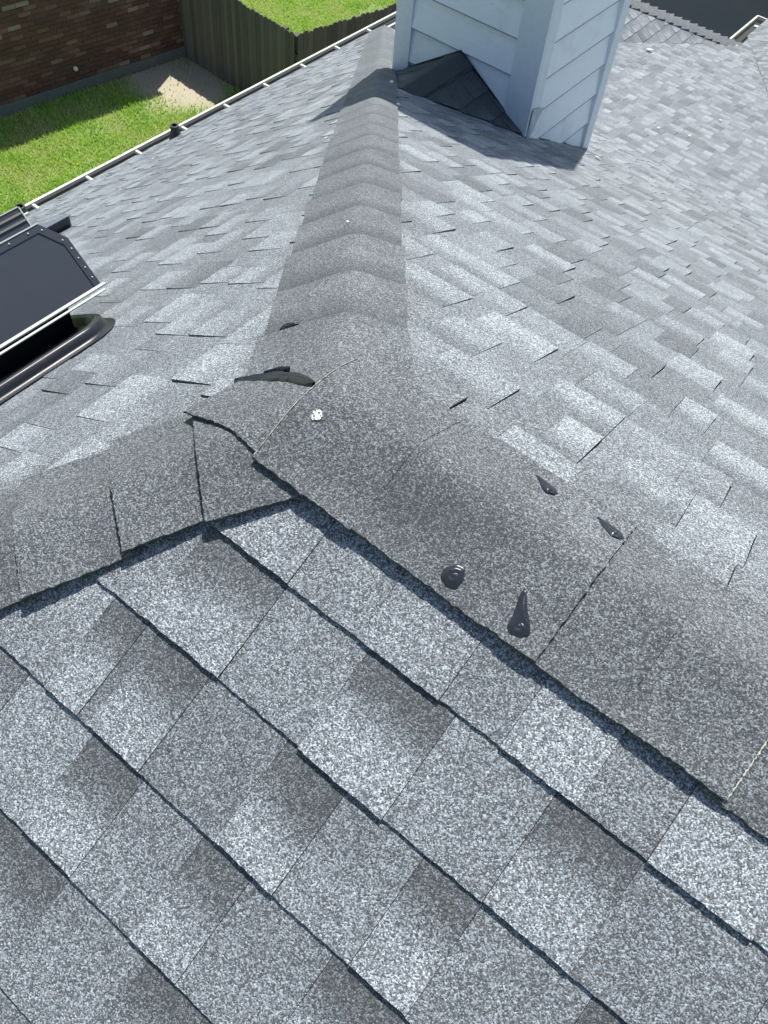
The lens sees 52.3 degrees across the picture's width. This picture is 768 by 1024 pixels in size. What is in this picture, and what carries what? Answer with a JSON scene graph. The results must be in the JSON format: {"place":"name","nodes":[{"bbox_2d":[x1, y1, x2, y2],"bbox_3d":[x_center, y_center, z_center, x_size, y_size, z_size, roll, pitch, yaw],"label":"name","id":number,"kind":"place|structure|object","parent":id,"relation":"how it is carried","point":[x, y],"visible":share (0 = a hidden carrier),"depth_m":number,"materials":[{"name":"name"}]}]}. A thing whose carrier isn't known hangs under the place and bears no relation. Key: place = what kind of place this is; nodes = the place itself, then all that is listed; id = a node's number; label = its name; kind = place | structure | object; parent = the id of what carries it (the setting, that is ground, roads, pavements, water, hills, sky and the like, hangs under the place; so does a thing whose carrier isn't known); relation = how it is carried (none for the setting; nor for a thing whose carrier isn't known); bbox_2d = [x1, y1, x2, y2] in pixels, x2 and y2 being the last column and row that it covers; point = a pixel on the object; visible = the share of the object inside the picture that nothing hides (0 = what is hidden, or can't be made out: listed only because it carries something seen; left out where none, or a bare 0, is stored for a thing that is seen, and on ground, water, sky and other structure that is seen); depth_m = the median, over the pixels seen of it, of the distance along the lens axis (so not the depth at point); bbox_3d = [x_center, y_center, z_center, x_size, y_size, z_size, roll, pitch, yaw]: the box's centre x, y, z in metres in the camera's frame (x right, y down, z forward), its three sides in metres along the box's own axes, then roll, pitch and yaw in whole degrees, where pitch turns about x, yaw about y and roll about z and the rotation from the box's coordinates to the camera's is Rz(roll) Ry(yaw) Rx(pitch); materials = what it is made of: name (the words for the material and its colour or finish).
{"place":"outdoors","nodes":[
{"label":"outdoors","id":0,"kind":"place"},
{"bbox_2d":[0,0,396,214],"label":"ground","id":1,"kind":"structure","parent":0,"point":[163,82],"depth_m":12.63,"materials":[{"name":"green plant"}]},
{"bbox_2d":[0,0,184,116],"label":"brick house","id":2,"kind":"structure","parent":1,"relation":"on","point":[53,50],"depth_m":12.09,"materials":[{"name":"brick"}]},
{"bbox_2d":[0,57,241,213],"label":"lawn grass","id":3,"kind":"structure","parent":1,"relation":"on","point":[43,141],"depth_m":11.91,"materials":[{"name":"green plant"}]},
{"bbox_2d":[179,0,396,91],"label":"wooden fence","id":4,"kind":"object","parent":1,"relation":"on","point":[238,44],"visible":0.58,"depth_m":12.25,"materials":[{"name":"brown wood"}]},
{"bbox_2d":[0,0,767,1023],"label":"house","id":5,"kind":"structure","parent":1,"relation":"on","point":[416,672],"depth_m":0.98,"materials":[{"name":"grey asphalt"}]},
{"bbox_2d":[311,410,321,419],"bbox_3d":[-0.084,-0.122,0.983,0.014,0.007,0.014,6,56,-2],"label":"bird dropping","id":6,"kind":"object","parent":5,"relation":"on","point":[317,415],"visible":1,"depth_m":0.98,"materials":[{"name":"white"}]},
{"bbox_2d":[641,0,767,64],"bbox_3d":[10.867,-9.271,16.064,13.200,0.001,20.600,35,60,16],"label":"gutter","id":7,"kind":"object","parent":5,"relation":"attached to","point":[729,18],"depth_m":16.40,"materials":[{"name":"grey metal"}]},
{"bbox_2d":[239,0,396,32],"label":"lawn grass","id":8,"kind":"structure","parent":0,"point":[319,8],"depth_m":14.72,"materials":[{"name":"green plant"}]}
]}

